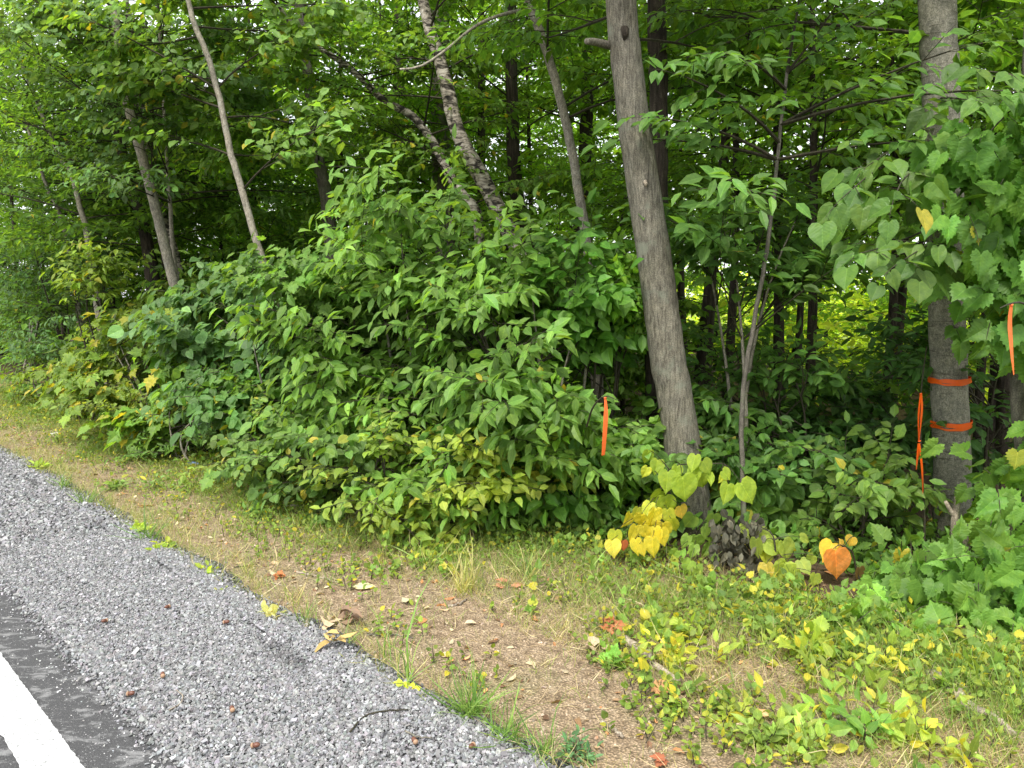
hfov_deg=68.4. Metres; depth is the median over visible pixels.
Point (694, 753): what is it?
verge weeds
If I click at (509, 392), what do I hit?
shrub
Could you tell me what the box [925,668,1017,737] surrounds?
log
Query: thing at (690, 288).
background tree
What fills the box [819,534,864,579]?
basswood seedling
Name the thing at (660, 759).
fallen leaf
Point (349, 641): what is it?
grass tuft
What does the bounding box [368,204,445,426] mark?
young tree
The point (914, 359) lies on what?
understory shrub
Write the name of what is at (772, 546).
basswood seedling
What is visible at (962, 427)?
marking tape
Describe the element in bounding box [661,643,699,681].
weed plant
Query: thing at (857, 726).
weed plant
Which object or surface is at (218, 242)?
young tree
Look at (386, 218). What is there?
shrub
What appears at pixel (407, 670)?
grass tuft
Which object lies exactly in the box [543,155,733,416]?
young tree
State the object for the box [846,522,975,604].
grape vine
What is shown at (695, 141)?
sapling
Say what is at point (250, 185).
background tree
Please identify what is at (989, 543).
grape vine
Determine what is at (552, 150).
background tree
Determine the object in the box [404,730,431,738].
twig
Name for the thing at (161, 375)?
shrub
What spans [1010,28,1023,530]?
vine tree
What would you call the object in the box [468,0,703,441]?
ash tree
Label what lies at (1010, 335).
ribbon
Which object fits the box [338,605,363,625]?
fallen leaf
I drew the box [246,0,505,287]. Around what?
background tree
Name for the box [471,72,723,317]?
background tree
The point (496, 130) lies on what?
background tree
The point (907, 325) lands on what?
background tree
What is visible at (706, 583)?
ground vine
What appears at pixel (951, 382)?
marking tape
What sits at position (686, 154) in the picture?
woodland tree
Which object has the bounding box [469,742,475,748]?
acorn
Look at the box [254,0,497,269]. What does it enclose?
background tree
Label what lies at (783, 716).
weed plant
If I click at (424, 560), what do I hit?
grass tuft
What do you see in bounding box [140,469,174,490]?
weed plant
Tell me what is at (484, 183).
birch tree
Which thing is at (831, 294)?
background tree
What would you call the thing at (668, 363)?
maple tree
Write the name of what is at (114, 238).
background tree
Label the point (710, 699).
verge seedlings
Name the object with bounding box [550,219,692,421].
young tree
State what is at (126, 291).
background tree
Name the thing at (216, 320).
young tree
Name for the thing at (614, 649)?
weed plant
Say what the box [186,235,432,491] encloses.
shrub
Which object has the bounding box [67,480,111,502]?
grass tuft
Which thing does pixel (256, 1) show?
sky
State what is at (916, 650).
green grass
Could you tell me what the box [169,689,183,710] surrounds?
twig
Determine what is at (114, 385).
bush
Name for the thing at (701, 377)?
understory shrub
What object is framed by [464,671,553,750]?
grass tuft
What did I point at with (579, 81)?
young tree
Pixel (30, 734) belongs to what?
road edge line
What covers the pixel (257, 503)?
weed plant
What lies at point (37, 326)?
shrub
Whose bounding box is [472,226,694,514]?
shrub
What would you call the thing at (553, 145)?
background tree
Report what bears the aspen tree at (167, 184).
on the ground at (542, 677)
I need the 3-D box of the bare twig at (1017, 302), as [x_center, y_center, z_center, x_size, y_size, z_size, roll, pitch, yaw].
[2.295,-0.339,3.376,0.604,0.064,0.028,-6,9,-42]
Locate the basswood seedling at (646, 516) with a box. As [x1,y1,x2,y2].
[605,449,756,557]
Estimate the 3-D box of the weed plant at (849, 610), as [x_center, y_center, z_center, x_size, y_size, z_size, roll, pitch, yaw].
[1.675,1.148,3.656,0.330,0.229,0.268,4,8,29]
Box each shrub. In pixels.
[0,218,133,371]
[0,227,90,382]
[0,231,211,411]
[24,294,235,428]
[77,319,275,457]
[107,230,319,438]
[141,283,361,475]
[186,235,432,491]
[209,268,474,463]
[239,102,573,469]
[300,182,607,546]
[355,199,666,510]
[393,187,647,527]
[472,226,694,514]
[608,146,913,450]
[632,310,935,527]
[633,306,838,442]
[758,367,932,497]
[798,353,1011,487]
[844,292,1014,500]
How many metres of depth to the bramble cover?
3.03 m
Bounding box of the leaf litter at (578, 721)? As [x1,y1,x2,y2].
[0,381,993,767]
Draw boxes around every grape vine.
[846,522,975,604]
[846,583,1023,643]
[861,103,1023,382]
[875,515,1023,635]
[918,437,1023,543]
[922,487,1023,639]
[957,88,1023,523]
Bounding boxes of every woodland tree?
[0,0,286,391]
[0,0,308,292]
[153,0,462,271]
[267,0,588,262]
[276,0,531,366]
[298,0,697,242]
[308,0,613,272]
[409,0,798,375]
[523,0,1008,385]
[534,8,828,350]
[561,0,994,434]
[783,19,1007,447]
[792,0,1022,457]
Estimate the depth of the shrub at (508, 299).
5.07 m
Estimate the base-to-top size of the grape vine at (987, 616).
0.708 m
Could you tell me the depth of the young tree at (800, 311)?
7.57 m
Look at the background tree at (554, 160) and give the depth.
9.53 m
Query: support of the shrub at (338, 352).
on the ground at (542, 677)
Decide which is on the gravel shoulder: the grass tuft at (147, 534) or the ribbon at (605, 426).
the grass tuft at (147, 534)
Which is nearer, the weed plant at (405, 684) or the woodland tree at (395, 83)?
the weed plant at (405, 684)
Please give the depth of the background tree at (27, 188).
18.33 m
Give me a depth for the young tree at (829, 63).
5.98 m
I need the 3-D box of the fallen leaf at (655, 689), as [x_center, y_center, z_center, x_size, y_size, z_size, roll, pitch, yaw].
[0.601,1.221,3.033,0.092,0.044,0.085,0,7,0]
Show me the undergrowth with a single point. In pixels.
(880, 551)
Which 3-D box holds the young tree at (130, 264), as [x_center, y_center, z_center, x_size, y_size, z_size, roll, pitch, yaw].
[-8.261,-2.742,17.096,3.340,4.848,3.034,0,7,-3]
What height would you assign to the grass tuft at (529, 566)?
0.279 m
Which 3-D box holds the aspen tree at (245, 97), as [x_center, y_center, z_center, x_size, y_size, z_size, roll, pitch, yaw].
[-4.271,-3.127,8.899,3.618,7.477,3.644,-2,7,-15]
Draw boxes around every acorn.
[126,691,134,695]
[229,705,234,712]
[250,742,259,748]
[411,736,417,744]
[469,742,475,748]
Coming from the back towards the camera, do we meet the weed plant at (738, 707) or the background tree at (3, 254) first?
the background tree at (3, 254)
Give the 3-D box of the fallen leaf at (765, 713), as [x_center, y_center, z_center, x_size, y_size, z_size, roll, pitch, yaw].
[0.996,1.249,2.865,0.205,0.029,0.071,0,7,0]
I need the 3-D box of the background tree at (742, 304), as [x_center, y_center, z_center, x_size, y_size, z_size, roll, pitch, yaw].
[4.736,-3.877,16.429,7.275,8.545,5.725,0,7,1]
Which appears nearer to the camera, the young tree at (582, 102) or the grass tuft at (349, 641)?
the grass tuft at (349, 641)
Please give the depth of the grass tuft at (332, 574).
4.18 m
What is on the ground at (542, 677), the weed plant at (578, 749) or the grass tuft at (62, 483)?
the weed plant at (578, 749)
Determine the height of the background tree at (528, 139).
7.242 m
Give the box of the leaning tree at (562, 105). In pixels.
[400,0,773,415]
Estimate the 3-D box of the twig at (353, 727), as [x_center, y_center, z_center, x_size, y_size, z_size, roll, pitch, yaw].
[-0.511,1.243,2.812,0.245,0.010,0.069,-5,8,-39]
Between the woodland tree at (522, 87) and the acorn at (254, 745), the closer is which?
the acorn at (254, 745)
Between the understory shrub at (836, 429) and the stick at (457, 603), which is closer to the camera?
the stick at (457, 603)
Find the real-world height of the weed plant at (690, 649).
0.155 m
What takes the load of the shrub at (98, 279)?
on the ground at (542, 677)
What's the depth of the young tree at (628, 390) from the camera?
7.01 m
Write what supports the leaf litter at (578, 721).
on the ground at (542, 677)
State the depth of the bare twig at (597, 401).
4.12 m
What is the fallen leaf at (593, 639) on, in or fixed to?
on the ground at (542, 677)
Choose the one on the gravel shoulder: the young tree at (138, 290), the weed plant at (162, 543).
the weed plant at (162, 543)
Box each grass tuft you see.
[39,469,82,488]
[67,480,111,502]
[106,494,171,539]
[279,587,318,622]
[322,560,350,583]
[339,615,373,644]
[365,570,434,683]
[366,602,406,657]
[393,526,459,569]
[411,634,519,724]
[434,533,482,594]
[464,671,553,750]
[497,538,548,578]
[499,686,597,767]
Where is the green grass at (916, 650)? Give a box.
[0,384,1023,766]
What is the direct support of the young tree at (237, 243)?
on the ground at (542, 677)
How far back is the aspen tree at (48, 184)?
12.21 m
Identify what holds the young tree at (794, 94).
on the ground at (542, 677)
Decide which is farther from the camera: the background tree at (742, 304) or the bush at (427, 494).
the background tree at (742, 304)
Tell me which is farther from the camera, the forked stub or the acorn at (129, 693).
the forked stub
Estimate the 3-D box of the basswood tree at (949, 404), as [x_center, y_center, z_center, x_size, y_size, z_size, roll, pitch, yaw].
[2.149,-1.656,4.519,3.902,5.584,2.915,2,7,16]
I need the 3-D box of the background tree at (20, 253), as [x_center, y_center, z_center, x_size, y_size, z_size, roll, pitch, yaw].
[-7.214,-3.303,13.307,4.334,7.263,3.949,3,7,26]
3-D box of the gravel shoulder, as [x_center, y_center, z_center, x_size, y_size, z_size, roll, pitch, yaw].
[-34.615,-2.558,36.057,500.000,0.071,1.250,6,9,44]
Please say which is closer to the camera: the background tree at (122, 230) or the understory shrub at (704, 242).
the understory shrub at (704, 242)
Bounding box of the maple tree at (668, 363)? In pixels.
[426,0,845,536]
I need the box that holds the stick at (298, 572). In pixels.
[296,571,339,583]
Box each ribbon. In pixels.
[602,397,607,455]
[916,393,923,491]
[1008,304,1013,374]
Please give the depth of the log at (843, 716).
2.86 m
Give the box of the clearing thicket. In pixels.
[684,266,989,424]
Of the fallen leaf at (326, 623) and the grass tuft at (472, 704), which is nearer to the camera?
the grass tuft at (472, 704)
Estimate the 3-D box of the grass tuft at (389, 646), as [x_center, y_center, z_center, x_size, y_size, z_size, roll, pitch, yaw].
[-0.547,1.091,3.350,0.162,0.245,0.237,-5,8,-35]
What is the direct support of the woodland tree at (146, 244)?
on the ground at (542, 677)
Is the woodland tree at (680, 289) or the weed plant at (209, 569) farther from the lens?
the woodland tree at (680, 289)
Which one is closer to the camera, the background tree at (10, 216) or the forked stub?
the forked stub
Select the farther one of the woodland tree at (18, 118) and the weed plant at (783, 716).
the woodland tree at (18, 118)
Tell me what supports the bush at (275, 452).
on the ground at (542, 677)
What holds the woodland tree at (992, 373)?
on the ground at (542, 677)
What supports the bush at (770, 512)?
on the ground at (542, 677)
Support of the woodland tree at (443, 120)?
on the ground at (542, 677)
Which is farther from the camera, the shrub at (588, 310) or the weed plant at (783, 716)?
the shrub at (588, 310)
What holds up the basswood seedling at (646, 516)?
on the ground at (542, 677)
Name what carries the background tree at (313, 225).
on the ground at (542, 677)
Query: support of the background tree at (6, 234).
on the ground at (542, 677)
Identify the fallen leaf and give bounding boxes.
[273,570,285,579]
[314,629,357,652]
[320,615,341,630]
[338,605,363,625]
[352,583,375,588]
[402,597,412,601]
[495,578,524,588]
[585,636,607,650]
[600,615,628,633]
[649,752,668,766]
[651,679,668,696]
[748,709,790,715]
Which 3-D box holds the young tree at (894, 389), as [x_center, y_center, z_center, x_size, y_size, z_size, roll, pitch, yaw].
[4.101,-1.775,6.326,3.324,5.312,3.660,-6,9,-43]
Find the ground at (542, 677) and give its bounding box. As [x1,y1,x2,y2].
[0,321,1023,767]
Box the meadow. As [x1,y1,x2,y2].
[688,297,968,350]
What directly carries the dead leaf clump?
on the ground at (542, 677)
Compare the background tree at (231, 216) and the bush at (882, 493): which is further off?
the background tree at (231, 216)
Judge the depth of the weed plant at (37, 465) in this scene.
7.01 m
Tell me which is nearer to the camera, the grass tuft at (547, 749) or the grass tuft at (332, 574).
the grass tuft at (547, 749)
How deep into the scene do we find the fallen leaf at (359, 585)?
4.11 m
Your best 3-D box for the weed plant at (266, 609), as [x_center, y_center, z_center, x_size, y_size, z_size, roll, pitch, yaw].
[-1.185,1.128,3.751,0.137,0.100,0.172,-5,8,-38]
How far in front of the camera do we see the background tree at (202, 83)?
14.61 m
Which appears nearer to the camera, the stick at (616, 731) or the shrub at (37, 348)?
the stick at (616, 731)
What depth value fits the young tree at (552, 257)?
8.83 m
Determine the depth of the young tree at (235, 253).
13.24 m
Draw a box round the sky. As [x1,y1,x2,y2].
[0,0,1013,296]
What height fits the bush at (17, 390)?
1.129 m
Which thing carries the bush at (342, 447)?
on the ground at (542, 677)
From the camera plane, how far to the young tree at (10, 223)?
18.16 m
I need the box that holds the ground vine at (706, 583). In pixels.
[0,381,1023,767]
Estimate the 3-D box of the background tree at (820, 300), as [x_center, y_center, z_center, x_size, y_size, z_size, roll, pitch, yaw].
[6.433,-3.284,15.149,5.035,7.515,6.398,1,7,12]
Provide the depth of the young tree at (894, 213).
5.73 m
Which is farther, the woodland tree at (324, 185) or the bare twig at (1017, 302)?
the woodland tree at (324, 185)
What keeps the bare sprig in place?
on the ground at (542, 677)
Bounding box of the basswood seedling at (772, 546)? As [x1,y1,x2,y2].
[739,523,820,585]
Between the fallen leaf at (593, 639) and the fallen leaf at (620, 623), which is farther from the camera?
the fallen leaf at (620, 623)
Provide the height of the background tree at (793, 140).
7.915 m
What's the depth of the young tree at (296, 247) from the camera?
12.71 m
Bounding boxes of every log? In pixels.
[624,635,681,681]
[804,707,889,721]
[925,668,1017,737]
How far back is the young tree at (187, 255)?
13.12 m
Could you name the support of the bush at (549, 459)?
on the ground at (542, 677)
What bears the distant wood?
on the meadow
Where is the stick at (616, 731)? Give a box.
[599,719,623,738]
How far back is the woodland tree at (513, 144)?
9.15 m
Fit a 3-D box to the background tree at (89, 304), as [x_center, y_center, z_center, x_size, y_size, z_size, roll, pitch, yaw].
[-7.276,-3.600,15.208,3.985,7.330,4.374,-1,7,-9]
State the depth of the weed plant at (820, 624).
3.34 m
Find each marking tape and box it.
[927,376,971,385]
[929,419,972,430]
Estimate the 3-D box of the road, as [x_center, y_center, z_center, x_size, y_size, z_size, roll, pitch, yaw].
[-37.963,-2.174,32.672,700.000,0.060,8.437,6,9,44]
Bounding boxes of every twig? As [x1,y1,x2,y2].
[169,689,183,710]
[349,709,407,732]
[366,633,413,638]
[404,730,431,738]
[586,395,616,426]
[1000,301,1023,307]
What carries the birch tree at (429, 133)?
on the ground at (542, 677)
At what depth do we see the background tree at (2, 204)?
19.36 m
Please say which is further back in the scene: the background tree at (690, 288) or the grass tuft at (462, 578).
the background tree at (690, 288)
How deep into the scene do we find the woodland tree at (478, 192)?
10.63 m
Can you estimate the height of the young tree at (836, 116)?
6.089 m
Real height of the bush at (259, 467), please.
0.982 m
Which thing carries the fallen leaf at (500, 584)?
on the ground at (542, 677)
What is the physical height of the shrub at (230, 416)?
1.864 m
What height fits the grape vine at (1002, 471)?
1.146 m
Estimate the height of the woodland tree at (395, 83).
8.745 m
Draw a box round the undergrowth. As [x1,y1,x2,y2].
[10,374,1008,600]
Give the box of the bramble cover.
[627,582,1023,767]
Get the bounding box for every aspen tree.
[0,0,223,383]
[0,0,306,286]
[0,0,361,279]
[0,8,197,342]
[22,0,377,307]
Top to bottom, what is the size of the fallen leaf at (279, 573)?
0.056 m
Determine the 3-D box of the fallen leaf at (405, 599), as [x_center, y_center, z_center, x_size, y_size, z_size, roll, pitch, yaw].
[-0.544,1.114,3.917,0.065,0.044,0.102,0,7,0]
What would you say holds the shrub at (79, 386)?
on the ground at (542, 677)
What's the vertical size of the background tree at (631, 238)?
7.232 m
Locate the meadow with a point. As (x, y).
(845, 337)
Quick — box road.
[0,576,176,767]
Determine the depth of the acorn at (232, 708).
2.84 m
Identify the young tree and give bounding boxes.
[0,202,66,337]
[4,175,156,340]
[73,241,219,349]
[79,198,196,294]
[132,137,301,273]
[141,144,268,283]
[153,255,234,386]
[186,221,290,370]
[216,197,347,405]
[222,182,347,274]
[268,94,424,268]
[298,125,426,281]
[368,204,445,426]
[390,188,579,454]
[494,195,644,416]
[514,191,635,400]
[519,0,965,404]
[529,2,900,413]
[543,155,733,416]
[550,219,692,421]
[599,0,1023,466]
[668,0,995,410]
[686,0,1021,420]
[688,0,1023,403]
[756,0,1021,472]
[784,0,1021,217]
[808,0,1023,416]
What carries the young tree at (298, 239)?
on the ground at (542, 677)
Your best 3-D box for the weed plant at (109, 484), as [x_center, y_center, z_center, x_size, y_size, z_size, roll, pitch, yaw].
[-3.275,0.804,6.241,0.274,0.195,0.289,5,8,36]
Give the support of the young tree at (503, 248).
on the ground at (542, 677)
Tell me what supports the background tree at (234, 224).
on the ground at (542, 677)
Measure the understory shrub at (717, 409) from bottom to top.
1.564 m
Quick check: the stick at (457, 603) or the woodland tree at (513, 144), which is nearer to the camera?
the stick at (457, 603)
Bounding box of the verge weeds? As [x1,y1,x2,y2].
[0,383,1023,767]
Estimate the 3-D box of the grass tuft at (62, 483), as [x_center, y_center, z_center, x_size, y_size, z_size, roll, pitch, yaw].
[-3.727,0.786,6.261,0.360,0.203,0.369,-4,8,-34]
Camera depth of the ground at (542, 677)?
3.51 m
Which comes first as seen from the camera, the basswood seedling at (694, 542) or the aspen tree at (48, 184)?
the basswood seedling at (694, 542)
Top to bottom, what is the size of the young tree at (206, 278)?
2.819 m
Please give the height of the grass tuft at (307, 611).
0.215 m
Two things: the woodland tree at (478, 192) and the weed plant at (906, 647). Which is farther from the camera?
the woodland tree at (478, 192)
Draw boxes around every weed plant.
[26,457,53,468]
[94,471,131,490]
[130,519,156,530]
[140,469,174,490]
[144,536,176,550]
[195,560,219,573]
[242,500,267,518]
[261,600,285,619]
[393,678,419,690]
[555,724,603,767]
[597,639,631,670]
[640,605,697,641]
[642,629,698,659]
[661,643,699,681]
[704,688,752,730]
[731,706,808,756]
[773,615,837,661]
[776,701,852,766]
[800,676,909,754]
[821,589,890,634]
[844,629,914,676]
[870,689,969,754]
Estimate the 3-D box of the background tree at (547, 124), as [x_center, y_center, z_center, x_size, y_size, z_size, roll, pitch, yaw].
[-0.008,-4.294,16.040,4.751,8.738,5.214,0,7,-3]
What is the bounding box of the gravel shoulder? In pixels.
[0,445,578,767]
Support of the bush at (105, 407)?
on the ground at (542, 677)
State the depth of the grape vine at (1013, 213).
3.98 m
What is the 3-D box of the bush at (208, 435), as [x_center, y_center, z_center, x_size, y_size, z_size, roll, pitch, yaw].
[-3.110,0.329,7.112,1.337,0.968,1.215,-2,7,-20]
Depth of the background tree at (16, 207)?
20.95 m
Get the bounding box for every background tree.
[0,0,195,338]
[0,0,227,358]
[0,0,316,381]
[0,6,142,371]
[0,17,137,321]
[0,20,52,332]
[0,59,93,362]
[0,76,107,341]
[0,78,105,322]
[0,108,88,354]
[1,0,238,339]
[1,134,34,315]
[21,42,239,340]
[48,0,379,363]
[112,1,364,320]
[157,141,308,328]
[158,0,503,327]
[183,31,329,327]
[195,0,417,267]
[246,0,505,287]
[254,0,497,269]
[273,110,363,265]
[310,3,499,262]
[312,0,683,323]
[409,1,623,264]
[414,76,607,262]
[442,0,808,395]
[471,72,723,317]
[472,5,729,322]
[485,85,622,239]
[503,112,595,242]
[548,52,828,367]
[572,118,701,354]
[592,67,852,369]
[696,0,877,235]
[720,69,921,391]
[742,49,1015,381]
[744,131,912,356]
[760,19,1017,398]
[847,34,1015,326]
[872,126,987,406]
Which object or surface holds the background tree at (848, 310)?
on the ground at (542, 677)
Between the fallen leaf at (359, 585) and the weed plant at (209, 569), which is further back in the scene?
the weed plant at (209, 569)
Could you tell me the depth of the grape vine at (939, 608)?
3.62 m
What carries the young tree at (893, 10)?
on the ground at (542, 677)
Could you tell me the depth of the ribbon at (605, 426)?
4.00 m
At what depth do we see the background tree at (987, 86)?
14.99 m
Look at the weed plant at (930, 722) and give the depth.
2.69 m
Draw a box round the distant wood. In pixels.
[462,227,916,306]
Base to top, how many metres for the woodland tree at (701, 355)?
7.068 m
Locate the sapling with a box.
[580,0,1023,522]
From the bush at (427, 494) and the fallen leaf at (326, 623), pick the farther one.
the bush at (427, 494)
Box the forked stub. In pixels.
[944,497,970,550]
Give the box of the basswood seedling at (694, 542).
[669,511,720,579]
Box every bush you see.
[0,332,63,399]
[36,362,145,423]
[49,370,194,449]
[104,384,229,466]
[170,379,340,497]
[202,393,366,499]
[247,391,446,529]
[283,394,488,556]
[360,398,548,556]
[393,398,607,540]
[476,384,663,536]
[555,384,721,535]
[625,440,822,539]
[688,406,862,532]
[773,404,955,561]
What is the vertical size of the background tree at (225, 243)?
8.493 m
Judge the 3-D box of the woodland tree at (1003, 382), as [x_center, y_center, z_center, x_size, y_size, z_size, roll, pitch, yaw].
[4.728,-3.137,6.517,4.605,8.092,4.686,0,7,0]
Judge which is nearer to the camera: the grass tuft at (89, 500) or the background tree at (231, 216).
the grass tuft at (89, 500)
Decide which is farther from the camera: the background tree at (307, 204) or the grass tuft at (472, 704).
the background tree at (307, 204)
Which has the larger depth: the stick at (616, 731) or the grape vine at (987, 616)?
the grape vine at (987, 616)
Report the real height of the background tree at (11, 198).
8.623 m
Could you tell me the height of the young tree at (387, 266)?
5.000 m
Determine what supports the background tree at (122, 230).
on the ground at (542, 677)
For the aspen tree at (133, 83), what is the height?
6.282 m
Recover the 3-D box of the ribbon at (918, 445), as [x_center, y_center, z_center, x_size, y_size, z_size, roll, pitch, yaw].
[2.459,0.367,4.522,0.072,0.633,0.019,0,7,0]
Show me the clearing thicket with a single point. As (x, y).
(827, 325)
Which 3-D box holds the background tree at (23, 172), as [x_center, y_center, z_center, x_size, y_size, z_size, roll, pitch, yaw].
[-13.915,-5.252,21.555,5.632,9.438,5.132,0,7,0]
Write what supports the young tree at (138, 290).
on the ground at (542, 677)
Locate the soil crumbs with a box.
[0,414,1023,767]
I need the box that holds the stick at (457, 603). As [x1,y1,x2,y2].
[447,598,466,606]
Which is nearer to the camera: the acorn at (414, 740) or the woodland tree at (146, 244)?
the acorn at (414, 740)
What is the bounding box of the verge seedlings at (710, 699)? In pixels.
[0,383,1023,767]
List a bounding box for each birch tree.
[209,0,607,251]
[267,0,579,261]
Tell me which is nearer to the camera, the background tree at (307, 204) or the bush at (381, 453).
the bush at (381, 453)
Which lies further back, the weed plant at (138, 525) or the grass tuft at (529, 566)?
the weed plant at (138, 525)
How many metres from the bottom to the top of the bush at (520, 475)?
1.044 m
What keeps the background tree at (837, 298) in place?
on the ground at (542, 677)
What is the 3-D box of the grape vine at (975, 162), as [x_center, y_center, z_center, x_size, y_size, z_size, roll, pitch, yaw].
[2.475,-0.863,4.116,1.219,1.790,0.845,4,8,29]
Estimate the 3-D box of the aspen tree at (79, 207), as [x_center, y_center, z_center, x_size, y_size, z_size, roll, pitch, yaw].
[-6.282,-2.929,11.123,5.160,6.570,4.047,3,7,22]
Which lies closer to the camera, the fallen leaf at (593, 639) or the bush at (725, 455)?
the fallen leaf at (593, 639)
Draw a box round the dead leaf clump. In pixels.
[707,509,765,575]
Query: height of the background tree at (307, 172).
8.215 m
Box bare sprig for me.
[920,346,926,540]
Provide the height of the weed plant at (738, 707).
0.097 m
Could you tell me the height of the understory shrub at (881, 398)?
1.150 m
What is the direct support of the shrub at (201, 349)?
on the ground at (542, 677)
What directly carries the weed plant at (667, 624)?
on the ground at (542, 677)
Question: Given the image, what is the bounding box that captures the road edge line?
[0,652,84,767]
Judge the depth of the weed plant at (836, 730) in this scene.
2.66 m
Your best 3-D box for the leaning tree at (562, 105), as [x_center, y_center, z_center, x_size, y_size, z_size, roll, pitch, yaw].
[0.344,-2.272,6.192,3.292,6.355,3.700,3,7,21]
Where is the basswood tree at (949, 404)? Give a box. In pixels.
[637,0,1023,538]
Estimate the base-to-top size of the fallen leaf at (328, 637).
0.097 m
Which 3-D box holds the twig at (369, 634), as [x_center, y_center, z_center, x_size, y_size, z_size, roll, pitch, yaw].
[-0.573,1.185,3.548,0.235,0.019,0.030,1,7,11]
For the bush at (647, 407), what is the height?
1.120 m

